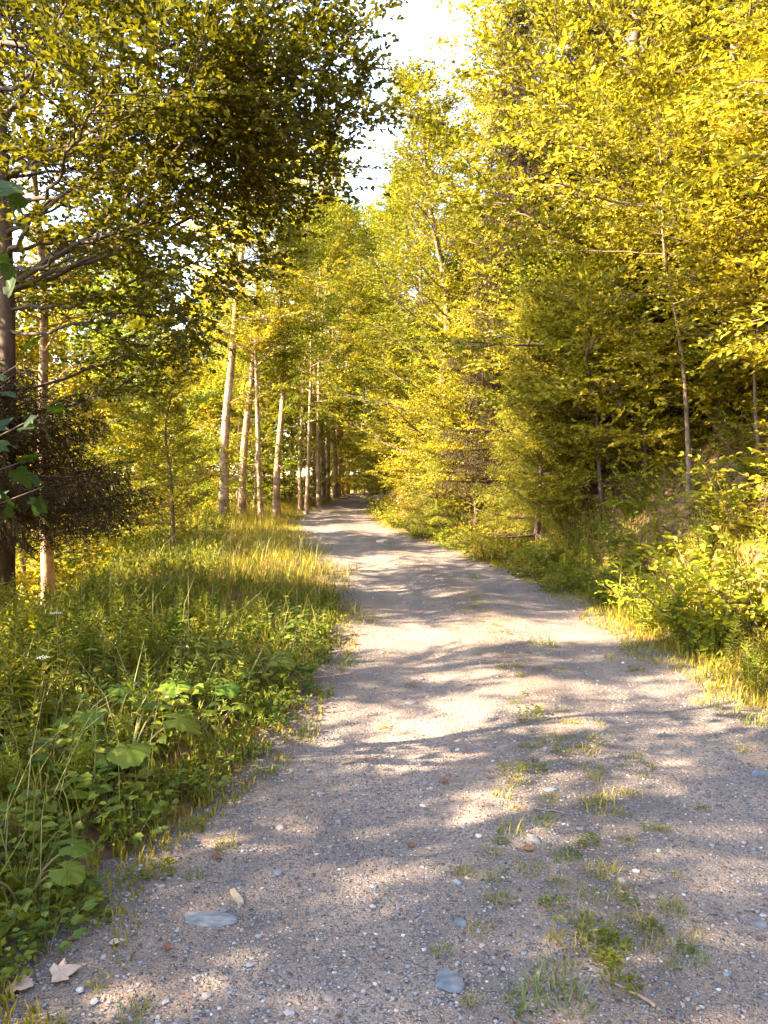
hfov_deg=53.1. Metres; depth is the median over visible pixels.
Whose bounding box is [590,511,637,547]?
bush
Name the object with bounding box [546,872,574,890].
grass tuft
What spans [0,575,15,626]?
tall weed
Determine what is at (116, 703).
broadleaf plant
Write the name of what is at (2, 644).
tall weed
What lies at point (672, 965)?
grass tuft
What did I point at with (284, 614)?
broadleaf plant
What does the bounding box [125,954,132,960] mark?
stone
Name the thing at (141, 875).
grass tuft
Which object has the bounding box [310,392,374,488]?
young beech
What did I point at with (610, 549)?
tall weed
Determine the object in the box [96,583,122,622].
tall weed
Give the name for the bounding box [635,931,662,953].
grass tuft
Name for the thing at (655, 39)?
young beech
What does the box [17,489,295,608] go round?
meadow plants
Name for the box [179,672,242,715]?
broadleaf plant
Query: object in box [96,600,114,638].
tall weed
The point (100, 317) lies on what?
leafy tree
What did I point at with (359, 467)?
young beech
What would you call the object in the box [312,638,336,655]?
broadleaf plant
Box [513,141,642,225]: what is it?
young beech
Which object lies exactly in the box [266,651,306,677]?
broadleaf plant
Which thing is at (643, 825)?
grass tuft
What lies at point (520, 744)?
grass tuft
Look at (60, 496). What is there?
bush
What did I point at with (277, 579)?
tall weed
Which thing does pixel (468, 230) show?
young beech
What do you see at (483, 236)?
young beech
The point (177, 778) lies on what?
broadleaf plant
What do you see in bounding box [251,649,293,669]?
broadleaf plant
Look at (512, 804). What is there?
grass tuft
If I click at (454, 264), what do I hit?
young beech
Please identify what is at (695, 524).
ground cover
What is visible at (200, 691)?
broadleaf plant
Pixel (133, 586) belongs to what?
tall weed
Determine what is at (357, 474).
leafy tree
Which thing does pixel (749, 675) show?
tall weed
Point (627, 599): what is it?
bush
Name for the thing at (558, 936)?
grass tuft
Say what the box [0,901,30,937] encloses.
broadleaf plant
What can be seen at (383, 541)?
stone
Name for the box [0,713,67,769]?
broadleaf plant
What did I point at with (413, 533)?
bush
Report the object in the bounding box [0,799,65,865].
broadleaf plant
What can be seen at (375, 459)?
young beech
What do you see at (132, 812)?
broadleaf plant
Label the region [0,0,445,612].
overhanging tree
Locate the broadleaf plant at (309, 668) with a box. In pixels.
[285,656,323,679]
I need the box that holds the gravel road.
[0,493,767,1023]
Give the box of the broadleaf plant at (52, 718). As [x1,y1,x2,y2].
[38,701,73,734]
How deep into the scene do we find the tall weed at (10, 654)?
4.75 m
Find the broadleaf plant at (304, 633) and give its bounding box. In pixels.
[288,625,320,647]
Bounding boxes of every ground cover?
[0,575,347,973]
[518,414,767,691]
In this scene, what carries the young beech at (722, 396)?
on the ground at (110, 851)
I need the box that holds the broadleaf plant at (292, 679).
[272,670,307,692]
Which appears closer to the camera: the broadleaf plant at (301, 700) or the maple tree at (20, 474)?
the maple tree at (20, 474)
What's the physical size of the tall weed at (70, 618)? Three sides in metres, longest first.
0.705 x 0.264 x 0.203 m
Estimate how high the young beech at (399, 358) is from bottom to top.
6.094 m
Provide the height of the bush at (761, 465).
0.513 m
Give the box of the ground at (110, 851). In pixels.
[0,327,767,938]
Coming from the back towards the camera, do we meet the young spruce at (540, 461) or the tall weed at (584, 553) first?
the young spruce at (540, 461)
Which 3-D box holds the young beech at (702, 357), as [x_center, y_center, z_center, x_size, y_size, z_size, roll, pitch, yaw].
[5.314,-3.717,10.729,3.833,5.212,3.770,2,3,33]
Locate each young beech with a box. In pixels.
[14,289,130,607]
[15,276,211,585]
[15,307,149,607]
[15,378,143,583]
[16,523,73,594]
[58,363,191,557]
[74,400,201,553]
[78,330,232,537]
[114,410,213,531]
[124,335,266,521]
[136,357,270,514]
[172,341,299,510]
[179,354,289,503]
[216,359,324,501]
[250,368,343,498]
[266,379,355,494]
[286,400,360,495]
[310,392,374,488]
[330,411,372,492]
[342,384,426,493]
[343,413,381,491]
[346,322,438,480]
[348,407,406,500]
[352,366,435,505]
[358,317,448,456]
[358,363,419,478]
[361,406,401,488]
[370,314,480,482]
[377,304,477,444]
[378,385,479,521]
[385,327,524,534]
[387,251,508,468]
[388,245,469,420]
[407,293,527,499]
[415,232,508,421]
[424,212,505,386]
[429,172,550,348]
[461,231,630,469]
[465,168,669,465]
[477,239,691,511]
[478,282,648,507]
[480,198,545,391]
[493,68,684,417]
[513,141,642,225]
[515,188,715,476]
[527,40,679,265]
[539,197,718,483]
[564,59,767,421]
[573,49,767,440]
[593,0,767,356]
[596,0,767,330]
[605,20,761,365]
[620,1,679,60]
[626,45,767,398]
[644,2,729,99]
[647,9,767,421]
[652,7,767,419]
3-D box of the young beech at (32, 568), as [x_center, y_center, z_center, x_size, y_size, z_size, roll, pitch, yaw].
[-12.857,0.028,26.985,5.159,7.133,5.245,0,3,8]
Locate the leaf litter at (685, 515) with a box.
[390,372,767,650]
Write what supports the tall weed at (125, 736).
on the ground at (110, 851)
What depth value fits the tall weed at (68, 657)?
5.08 m
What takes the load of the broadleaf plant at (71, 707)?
on the ground at (110, 851)
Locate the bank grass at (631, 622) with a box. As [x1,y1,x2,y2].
[363,486,767,728]
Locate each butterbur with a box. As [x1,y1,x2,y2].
[0,837,92,907]
[72,684,137,728]
[106,702,200,780]
[159,653,252,713]
[175,702,251,744]
[211,639,295,683]
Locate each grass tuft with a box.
[46,896,91,937]
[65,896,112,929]
[79,971,110,993]
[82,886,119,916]
[108,994,157,1023]
[113,867,148,887]
[141,855,177,880]
[177,816,205,832]
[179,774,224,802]
[180,862,212,880]
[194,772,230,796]
[205,824,243,852]
[238,737,274,756]
[255,760,285,777]
[285,718,313,736]
[306,685,334,698]
[325,653,361,666]
[425,936,459,957]
[448,860,475,875]
[455,864,483,878]
[459,917,493,937]
[459,982,485,1009]
[474,884,525,909]
[480,863,520,883]
[482,844,503,856]
[492,778,515,799]
[492,834,508,844]
[493,961,557,1023]
[496,760,528,777]
[496,808,531,837]
[506,770,529,788]
[506,800,528,813]
[508,854,554,877]
[515,963,578,997]
[517,704,544,717]
[519,741,543,751]
[522,758,547,771]
[524,807,561,827]
[527,636,547,645]
[532,944,571,981]
[538,891,569,911]
[539,790,557,803]
[542,635,557,647]
[544,843,581,862]
[544,928,567,944]
[545,914,607,957]
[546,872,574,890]
[547,972,597,1019]
[550,729,564,740]
[553,745,573,754]
[556,901,602,925]
[558,953,586,971]
[561,846,582,858]
[562,716,577,723]
[562,880,615,906]
[571,758,607,774]
[573,741,604,753]
[573,838,586,848]
[573,910,617,941]
[575,791,624,815]
[575,793,609,805]
[576,851,631,880]
[577,831,599,845]
[582,731,602,741]
[586,769,605,782]
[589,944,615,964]
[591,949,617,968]
[593,784,620,802]
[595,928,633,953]
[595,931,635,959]
[596,650,620,659]
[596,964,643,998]
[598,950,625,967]
[608,876,635,894]
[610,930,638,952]
[611,807,631,816]
[612,909,631,921]
[613,784,632,796]
[616,892,639,907]
[617,829,636,845]
[621,752,647,763]
[625,788,646,798]
[627,665,646,671]
[629,915,655,936]
[630,900,660,928]
[634,768,652,778]
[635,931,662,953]
[637,820,653,831]
[637,821,663,830]
[641,917,665,935]
[653,890,684,913]
[654,932,677,948]
[655,892,690,919]
[658,824,671,832]
[661,956,683,972]
[668,869,685,878]
[668,932,714,972]
[675,928,701,946]
[675,940,696,953]
[686,693,715,705]
[689,924,711,936]
[697,804,709,810]
[706,669,727,679]
[731,742,755,752]
[737,709,766,726]
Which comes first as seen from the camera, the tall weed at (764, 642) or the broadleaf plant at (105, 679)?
the broadleaf plant at (105, 679)
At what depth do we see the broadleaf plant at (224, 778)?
3.81 m
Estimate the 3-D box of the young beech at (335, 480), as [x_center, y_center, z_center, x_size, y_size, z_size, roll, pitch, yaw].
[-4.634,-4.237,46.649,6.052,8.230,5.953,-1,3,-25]
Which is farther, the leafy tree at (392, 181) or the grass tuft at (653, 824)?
the leafy tree at (392, 181)
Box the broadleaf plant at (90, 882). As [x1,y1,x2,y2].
[51,859,110,898]
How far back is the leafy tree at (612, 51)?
28.53 m
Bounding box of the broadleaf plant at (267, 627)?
[248,616,288,639]
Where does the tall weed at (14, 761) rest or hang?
on the ground at (110, 851)
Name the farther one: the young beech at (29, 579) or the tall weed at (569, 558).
the young beech at (29, 579)
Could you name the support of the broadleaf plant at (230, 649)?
on the ground at (110, 851)
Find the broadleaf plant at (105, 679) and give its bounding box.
[97,672,153,696]
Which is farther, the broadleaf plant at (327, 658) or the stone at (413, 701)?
the broadleaf plant at (327, 658)
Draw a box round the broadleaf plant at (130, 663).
[85,660,131,681]
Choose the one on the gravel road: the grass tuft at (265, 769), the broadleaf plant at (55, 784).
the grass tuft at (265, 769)
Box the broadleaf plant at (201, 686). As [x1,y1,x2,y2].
[183,657,257,706]
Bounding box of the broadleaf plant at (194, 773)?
[165,752,208,786]
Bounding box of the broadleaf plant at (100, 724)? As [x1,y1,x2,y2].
[40,708,143,781]
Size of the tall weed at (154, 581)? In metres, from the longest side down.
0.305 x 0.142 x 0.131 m
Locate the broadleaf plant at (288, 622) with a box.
[265,612,304,634]
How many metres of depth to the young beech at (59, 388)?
21.67 m
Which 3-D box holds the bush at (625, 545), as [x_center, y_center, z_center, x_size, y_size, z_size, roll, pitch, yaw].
[3.303,0.573,9.526,1.326,0.792,1.277,2,3,33]
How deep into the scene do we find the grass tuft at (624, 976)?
2.33 m
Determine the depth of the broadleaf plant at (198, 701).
4.87 m
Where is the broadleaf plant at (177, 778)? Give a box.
[151,771,192,795]
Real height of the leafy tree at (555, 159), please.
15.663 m
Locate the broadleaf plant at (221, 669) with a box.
[203,660,233,683]
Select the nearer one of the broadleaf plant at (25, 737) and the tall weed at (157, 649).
the broadleaf plant at (25, 737)
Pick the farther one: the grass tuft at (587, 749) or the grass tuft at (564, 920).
the grass tuft at (587, 749)
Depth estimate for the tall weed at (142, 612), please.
7.05 m
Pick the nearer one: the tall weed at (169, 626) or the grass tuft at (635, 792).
the grass tuft at (635, 792)
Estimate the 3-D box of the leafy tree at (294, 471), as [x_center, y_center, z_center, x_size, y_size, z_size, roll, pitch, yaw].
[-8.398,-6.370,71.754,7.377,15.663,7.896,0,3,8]
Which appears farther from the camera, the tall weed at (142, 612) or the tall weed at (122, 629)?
the tall weed at (142, 612)
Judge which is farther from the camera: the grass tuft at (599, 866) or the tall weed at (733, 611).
the tall weed at (733, 611)
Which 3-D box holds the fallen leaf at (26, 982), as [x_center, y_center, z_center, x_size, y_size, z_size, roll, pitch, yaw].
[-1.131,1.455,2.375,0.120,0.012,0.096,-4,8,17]
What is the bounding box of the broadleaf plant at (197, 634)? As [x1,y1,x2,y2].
[166,618,214,647]
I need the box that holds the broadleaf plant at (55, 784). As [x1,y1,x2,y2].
[16,775,72,810]
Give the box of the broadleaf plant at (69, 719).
[49,696,174,746]
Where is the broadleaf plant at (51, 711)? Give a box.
[0,700,57,735]
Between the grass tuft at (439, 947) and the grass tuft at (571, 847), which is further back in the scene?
the grass tuft at (571, 847)
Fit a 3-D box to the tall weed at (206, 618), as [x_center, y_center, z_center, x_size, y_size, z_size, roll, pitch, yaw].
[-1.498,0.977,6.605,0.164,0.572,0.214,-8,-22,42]
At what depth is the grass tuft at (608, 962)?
2.45 m
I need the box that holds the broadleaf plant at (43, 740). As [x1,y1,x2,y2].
[0,721,53,783]
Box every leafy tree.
[15,220,135,553]
[57,230,188,562]
[87,256,210,532]
[95,260,241,533]
[109,334,226,548]
[146,272,273,502]
[200,298,294,480]
[230,290,331,496]
[261,427,311,497]
[332,159,453,468]
[333,206,434,477]
[335,295,405,494]
[343,93,480,443]
[345,302,385,491]
[391,0,767,481]
[403,83,547,381]
[410,193,484,318]
[413,0,620,314]
[426,0,704,299]
[442,0,767,435]
[480,0,696,112]
[534,0,651,173]
[614,0,750,207]
[627,0,767,369]
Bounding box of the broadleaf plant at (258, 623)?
[226,608,271,637]
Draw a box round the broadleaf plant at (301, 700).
[285,687,311,708]
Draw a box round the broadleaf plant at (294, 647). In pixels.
[273,644,304,660]
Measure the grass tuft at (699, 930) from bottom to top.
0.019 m
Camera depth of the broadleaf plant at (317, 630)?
7.25 m
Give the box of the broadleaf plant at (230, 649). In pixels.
[205,631,258,662]
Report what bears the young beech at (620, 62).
on the ground at (110, 851)
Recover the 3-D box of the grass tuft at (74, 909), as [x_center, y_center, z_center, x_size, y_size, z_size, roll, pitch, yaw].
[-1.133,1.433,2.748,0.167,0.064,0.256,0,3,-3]
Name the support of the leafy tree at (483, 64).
on the ground at (110, 851)
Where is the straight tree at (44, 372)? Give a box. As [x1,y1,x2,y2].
[0,0,203,602]
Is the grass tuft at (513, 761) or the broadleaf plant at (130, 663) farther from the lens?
the broadleaf plant at (130, 663)
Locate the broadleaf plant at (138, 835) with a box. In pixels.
[99,794,168,846]
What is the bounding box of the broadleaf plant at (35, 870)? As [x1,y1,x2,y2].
[0,857,67,911]
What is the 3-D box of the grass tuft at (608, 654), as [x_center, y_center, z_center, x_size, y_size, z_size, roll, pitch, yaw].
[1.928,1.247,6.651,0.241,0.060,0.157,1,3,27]
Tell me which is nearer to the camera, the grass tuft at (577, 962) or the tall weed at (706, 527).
the grass tuft at (577, 962)
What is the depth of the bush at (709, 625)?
6.69 m
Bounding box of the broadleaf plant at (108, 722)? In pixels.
[32,708,116,746]
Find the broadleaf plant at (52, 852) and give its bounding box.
[0,823,68,889]
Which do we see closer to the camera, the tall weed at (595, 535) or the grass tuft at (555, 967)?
the grass tuft at (555, 967)
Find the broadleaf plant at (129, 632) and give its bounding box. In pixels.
[101,614,148,647]
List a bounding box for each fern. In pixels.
[511,547,561,565]
[596,499,655,520]
[663,490,765,525]
[705,456,767,485]
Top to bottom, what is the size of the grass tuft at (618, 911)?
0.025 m
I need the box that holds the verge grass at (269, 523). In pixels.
[0,494,384,1023]
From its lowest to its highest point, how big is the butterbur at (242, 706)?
0.256 m
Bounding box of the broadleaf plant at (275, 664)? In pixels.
[224,654,296,689]
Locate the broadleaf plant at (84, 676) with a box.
[47,648,128,696]
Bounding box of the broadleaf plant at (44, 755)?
[32,732,128,783]
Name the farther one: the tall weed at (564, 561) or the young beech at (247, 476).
the young beech at (247, 476)
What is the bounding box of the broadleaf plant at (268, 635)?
[247,613,297,646]
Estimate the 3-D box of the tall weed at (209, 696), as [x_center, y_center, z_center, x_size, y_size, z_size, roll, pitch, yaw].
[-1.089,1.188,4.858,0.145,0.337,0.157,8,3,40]
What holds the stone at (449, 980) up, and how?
on the gravel road
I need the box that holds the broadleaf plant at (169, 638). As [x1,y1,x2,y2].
[144,632,224,670]
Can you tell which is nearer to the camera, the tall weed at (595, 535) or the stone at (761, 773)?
the stone at (761, 773)
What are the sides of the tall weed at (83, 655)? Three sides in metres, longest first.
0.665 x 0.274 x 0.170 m
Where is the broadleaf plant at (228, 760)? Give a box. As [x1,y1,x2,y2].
[206,743,241,767]
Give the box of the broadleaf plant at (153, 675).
[121,661,169,691]
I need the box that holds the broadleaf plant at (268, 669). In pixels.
[232,660,270,678]
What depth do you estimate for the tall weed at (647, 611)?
7.58 m
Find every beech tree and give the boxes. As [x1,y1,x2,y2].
[156,57,352,517]
[178,136,353,516]
[183,137,350,518]
[194,178,318,517]
[220,327,279,508]
[247,240,326,501]
[260,211,364,510]
[263,236,357,513]
[266,125,383,500]
[273,201,394,501]
[274,223,386,497]
[277,181,378,507]
[306,190,378,500]
[311,232,379,493]
[312,207,392,496]
[331,200,392,495]
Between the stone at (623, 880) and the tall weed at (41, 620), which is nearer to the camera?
the stone at (623, 880)
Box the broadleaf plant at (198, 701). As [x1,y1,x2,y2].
[154,693,200,712]
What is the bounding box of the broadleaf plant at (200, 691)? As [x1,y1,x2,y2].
[139,669,202,711]
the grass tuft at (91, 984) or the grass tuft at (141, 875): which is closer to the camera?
the grass tuft at (91, 984)
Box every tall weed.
[0,572,27,639]
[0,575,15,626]
[0,580,7,616]
[0,581,32,666]
[0,628,7,662]
[0,630,45,715]
[0,631,41,735]
[0,638,57,746]
[0,642,20,732]
[0,655,11,720]
[0,695,11,739]
[0,742,32,807]
[1,684,41,782]
[9,602,45,644]
[12,611,46,666]
[19,579,61,676]
[40,577,53,613]
[42,618,74,668]
[48,602,89,704]
[56,590,95,648]
[62,715,87,763]
[63,723,101,791]
[64,587,80,614]
[74,594,99,633]
[74,600,107,680]
[78,582,88,599]
[79,616,100,662]
[80,591,94,625]
[87,571,95,597]
[90,582,120,632]
[93,614,128,695]
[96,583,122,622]
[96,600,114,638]
[98,578,110,605]
[107,600,131,678]
[108,573,133,653]
[109,709,133,746]
[119,648,159,749]
[127,594,149,641]
[127,594,160,670]
[129,574,141,601]
[134,584,149,607]
[134,725,148,781]
[148,607,170,635]
[149,604,170,677]
[151,574,156,590]
[158,591,169,608]
[160,599,184,650]
[161,597,185,660]
[161,645,199,718]
[174,588,189,627]
[175,586,204,632]
[183,570,191,603]
[183,657,204,695]
[189,588,205,633]
[195,608,230,679]
[197,592,222,642]
[197,673,221,723]
[201,573,208,586]
[207,584,221,631]
[209,573,224,607]
[220,653,244,712]
[225,582,231,599]
[231,602,250,650]
[234,630,257,682]
[237,568,246,588]
[239,596,261,631]
[241,629,255,660]
[245,560,253,576]
[248,598,264,620]
[263,580,272,600]
[269,630,282,642]
[272,572,278,590]
[278,587,290,605]
[460,513,467,526]
[513,552,519,563]
[539,547,548,567]
[558,554,572,584]
[562,548,572,569]
[565,521,574,547]
[574,528,583,553]
[577,535,588,564]
[577,566,587,591]
[587,541,599,569]
[592,523,597,538]
[604,566,617,590]
[605,539,614,562]
[624,582,635,615]
[634,596,656,632]
[648,542,661,574]
[651,518,661,539]
[660,573,680,626]
[665,585,686,647]
[679,567,698,595]
[682,607,700,654]
[694,532,712,566]
[701,517,716,547]
[701,631,716,657]
[721,565,735,596]
[721,595,734,631]
[722,605,742,665]
[723,527,741,553]
[738,647,759,685]
[740,629,764,695]
[760,632,767,665]
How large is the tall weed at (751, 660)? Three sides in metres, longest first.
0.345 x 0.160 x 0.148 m
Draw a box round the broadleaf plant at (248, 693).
[240,681,276,706]
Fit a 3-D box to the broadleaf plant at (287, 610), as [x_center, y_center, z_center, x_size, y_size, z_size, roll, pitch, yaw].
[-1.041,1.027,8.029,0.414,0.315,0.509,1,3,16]
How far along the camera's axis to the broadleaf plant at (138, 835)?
3.33 m
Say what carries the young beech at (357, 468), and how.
on the ground at (110, 851)
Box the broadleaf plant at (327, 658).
[311,647,333,663]
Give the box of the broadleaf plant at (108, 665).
[58,660,111,689]
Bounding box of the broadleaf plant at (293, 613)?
[276,608,311,633]
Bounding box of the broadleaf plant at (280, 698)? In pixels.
[249,686,289,710]
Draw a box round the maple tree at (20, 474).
[0,180,65,529]
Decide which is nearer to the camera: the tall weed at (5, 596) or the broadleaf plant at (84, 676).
the broadleaf plant at (84, 676)
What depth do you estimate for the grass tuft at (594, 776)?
3.92 m
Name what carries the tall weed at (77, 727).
on the ground at (110, 851)
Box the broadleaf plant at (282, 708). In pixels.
[262,698,295,721]
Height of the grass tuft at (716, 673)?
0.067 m
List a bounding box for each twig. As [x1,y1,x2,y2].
[293,673,346,682]
[341,754,381,764]
[533,807,561,811]
[615,983,656,1008]
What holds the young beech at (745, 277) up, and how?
on the ground at (110, 851)
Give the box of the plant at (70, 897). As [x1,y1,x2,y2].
[44,884,110,924]
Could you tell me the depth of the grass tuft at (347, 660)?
6.42 m
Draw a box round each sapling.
[489,38,767,498]
[618,137,767,455]
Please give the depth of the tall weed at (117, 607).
6.20 m
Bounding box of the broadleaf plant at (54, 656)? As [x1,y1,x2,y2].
[39,643,65,673]
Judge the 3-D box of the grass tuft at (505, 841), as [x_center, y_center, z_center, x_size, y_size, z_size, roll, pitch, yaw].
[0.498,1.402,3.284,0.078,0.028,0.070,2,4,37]
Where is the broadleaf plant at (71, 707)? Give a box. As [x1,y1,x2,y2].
[30,680,90,716]
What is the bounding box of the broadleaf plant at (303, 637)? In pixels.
[283,626,323,651]
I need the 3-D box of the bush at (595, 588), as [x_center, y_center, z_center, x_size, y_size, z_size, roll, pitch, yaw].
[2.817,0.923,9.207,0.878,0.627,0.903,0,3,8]
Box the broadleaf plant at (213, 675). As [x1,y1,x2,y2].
[199,657,254,684]
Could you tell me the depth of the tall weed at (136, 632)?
5.85 m
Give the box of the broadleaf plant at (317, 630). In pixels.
[286,610,328,636]
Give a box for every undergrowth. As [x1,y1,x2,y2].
[0,496,285,666]
[372,332,767,662]
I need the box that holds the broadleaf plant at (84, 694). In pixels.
[51,668,137,714]
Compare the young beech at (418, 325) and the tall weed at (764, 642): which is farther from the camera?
the young beech at (418, 325)
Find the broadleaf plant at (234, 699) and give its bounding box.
[213,680,272,719]
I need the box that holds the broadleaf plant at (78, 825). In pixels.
[15,808,85,849]
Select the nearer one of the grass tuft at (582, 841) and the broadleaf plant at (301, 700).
the grass tuft at (582, 841)
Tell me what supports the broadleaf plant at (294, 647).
on the ground at (110, 851)
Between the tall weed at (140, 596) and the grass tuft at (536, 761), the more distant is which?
the tall weed at (140, 596)
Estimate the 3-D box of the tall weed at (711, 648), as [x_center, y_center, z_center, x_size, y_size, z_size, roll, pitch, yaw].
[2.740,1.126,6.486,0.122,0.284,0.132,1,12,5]
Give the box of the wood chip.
[230,888,243,904]
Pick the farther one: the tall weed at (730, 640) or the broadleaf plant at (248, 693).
the tall weed at (730, 640)
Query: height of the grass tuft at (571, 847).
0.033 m
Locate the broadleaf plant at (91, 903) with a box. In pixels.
[3,882,97,940]
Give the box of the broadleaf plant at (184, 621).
[170,612,231,643]
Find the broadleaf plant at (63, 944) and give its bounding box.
[9,908,85,958]
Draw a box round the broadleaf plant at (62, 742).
[51,724,166,794]
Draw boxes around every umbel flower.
[34,656,49,732]
[51,612,64,698]
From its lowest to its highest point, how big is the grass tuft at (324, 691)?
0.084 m
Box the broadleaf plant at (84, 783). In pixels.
[50,747,156,811]
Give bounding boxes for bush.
[0,360,166,561]
[360,495,402,517]
[373,504,419,528]
[388,507,446,537]
[428,520,478,549]
[443,520,514,561]
[489,540,567,577]
[523,553,599,592]
[570,456,608,483]
[581,560,657,606]
[583,526,685,579]
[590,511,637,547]
[592,534,767,650]
[594,561,714,627]
[612,461,677,500]
[625,459,653,479]
[648,405,701,428]
[660,447,767,541]
[663,516,767,638]
[680,506,731,541]
[686,463,740,499]
[692,398,767,461]
[693,354,767,420]
[697,393,763,435]
[748,407,767,457]
[758,464,767,473]
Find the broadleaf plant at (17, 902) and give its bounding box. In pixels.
[0,887,21,921]
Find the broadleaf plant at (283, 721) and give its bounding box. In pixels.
[257,701,294,730]
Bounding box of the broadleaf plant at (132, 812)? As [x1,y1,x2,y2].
[91,795,137,829]
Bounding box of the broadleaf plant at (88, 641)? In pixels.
[69,618,150,664]
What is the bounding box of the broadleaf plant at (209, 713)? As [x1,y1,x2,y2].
[150,688,231,747]
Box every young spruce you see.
[404,379,483,539]
[450,289,603,558]
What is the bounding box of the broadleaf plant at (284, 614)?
[273,603,312,626]
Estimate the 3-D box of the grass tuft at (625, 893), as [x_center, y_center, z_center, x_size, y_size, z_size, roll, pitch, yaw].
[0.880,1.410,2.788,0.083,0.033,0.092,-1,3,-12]
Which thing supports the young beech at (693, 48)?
on the ground at (110, 851)
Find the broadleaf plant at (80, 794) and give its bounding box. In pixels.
[0,758,124,841]
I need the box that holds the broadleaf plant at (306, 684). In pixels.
[295,676,315,691]
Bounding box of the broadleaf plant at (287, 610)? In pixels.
[264,596,308,619]
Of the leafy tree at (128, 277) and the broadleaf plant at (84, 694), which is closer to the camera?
the broadleaf plant at (84, 694)
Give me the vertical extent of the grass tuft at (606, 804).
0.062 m
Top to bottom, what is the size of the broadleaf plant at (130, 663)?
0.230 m
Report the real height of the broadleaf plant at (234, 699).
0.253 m
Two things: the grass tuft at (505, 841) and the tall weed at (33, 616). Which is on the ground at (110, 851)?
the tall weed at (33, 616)
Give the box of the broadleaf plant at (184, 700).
[145,684,221,735]
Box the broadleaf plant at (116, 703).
[106,687,168,728]
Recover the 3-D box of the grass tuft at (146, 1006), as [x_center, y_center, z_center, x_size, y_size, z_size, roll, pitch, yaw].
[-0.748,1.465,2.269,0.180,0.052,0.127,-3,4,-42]
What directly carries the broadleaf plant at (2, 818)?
on the ground at (110, 851)
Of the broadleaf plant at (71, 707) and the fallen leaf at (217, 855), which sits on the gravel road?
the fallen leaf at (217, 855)
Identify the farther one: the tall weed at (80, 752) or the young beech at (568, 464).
the young beech at (568, 464)
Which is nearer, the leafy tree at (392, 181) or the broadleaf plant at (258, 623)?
the broadleaf plant at (258, 623)
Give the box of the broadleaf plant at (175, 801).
[135,790,181,818]
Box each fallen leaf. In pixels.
[5,972,32,992]
[37,958,80,981]
[101,938,123,944]
[163,941,170,952]
[213,853,224,859]
[437,776,449,782]
[514,845,534,849]
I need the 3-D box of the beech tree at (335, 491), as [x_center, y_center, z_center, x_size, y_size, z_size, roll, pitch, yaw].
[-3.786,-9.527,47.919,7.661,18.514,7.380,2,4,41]
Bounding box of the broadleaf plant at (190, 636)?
[166,634,211,667]
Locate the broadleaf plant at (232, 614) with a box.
[213,601,251,628]
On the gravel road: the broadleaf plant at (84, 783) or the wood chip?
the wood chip
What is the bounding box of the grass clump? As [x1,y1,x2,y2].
[618,562,670,619]
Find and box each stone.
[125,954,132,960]
[185,910,237,926]
[275,824,284,830]
[324,994,333,1000]
[376,539,389,542]
[406,699,417,703]
[435,968,463,993]
[455,917,466,926]
[525,835,539,843]
[543,787,558,791]
[617,877,626,882]
[648,894,656,899]
[749,769,767,777]
[751,921,766,928]
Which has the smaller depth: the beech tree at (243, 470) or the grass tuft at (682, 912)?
the grass tuft at (682, 912)
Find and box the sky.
[2,0,649,477]
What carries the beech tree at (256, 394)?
on the ground at (110, 851)
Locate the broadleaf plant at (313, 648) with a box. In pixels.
[293,635,330,657]
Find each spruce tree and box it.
[306,50,519,523]
[433,0,576,502]
[468,9,640,443]
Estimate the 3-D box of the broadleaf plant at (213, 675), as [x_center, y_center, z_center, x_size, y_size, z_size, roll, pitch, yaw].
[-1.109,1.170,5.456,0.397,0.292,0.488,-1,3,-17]
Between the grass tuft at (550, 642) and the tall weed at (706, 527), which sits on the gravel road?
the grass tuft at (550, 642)
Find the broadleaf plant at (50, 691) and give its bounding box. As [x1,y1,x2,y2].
[43,683,58,698]
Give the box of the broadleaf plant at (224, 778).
[182,764,228,795]
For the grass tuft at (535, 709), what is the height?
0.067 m
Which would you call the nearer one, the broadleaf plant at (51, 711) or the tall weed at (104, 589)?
the broadleaf plant at (51, 711)
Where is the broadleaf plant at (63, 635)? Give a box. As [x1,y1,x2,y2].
[49,624,105,649]
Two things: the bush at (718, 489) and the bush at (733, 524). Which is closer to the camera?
the bush at (733, 524)
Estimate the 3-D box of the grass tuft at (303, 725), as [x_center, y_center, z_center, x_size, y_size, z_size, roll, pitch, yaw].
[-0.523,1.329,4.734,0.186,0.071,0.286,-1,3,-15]
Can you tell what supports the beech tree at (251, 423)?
on the ground at (110, 851)
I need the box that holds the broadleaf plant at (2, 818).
[0,808,11,827]
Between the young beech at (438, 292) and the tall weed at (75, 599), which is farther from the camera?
the young beech at (438, 292)
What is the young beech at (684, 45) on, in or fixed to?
on the ground at (110, 851)
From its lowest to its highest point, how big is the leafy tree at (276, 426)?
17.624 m
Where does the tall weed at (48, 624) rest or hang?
on the ground at (110, 851)
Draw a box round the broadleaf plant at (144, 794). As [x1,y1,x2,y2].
[117,766,180,806]
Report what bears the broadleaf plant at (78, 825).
on the ground at (110, 851)
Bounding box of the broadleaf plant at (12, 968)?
[0,938,36,983]
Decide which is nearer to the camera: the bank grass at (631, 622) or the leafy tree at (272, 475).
the bank grass at (631, 622)
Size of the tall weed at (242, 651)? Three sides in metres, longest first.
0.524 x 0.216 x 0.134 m
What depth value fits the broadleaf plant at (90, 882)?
2.87 m
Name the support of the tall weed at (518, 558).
on the ground at (110, 851)
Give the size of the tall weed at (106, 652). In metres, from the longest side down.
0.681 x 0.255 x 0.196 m

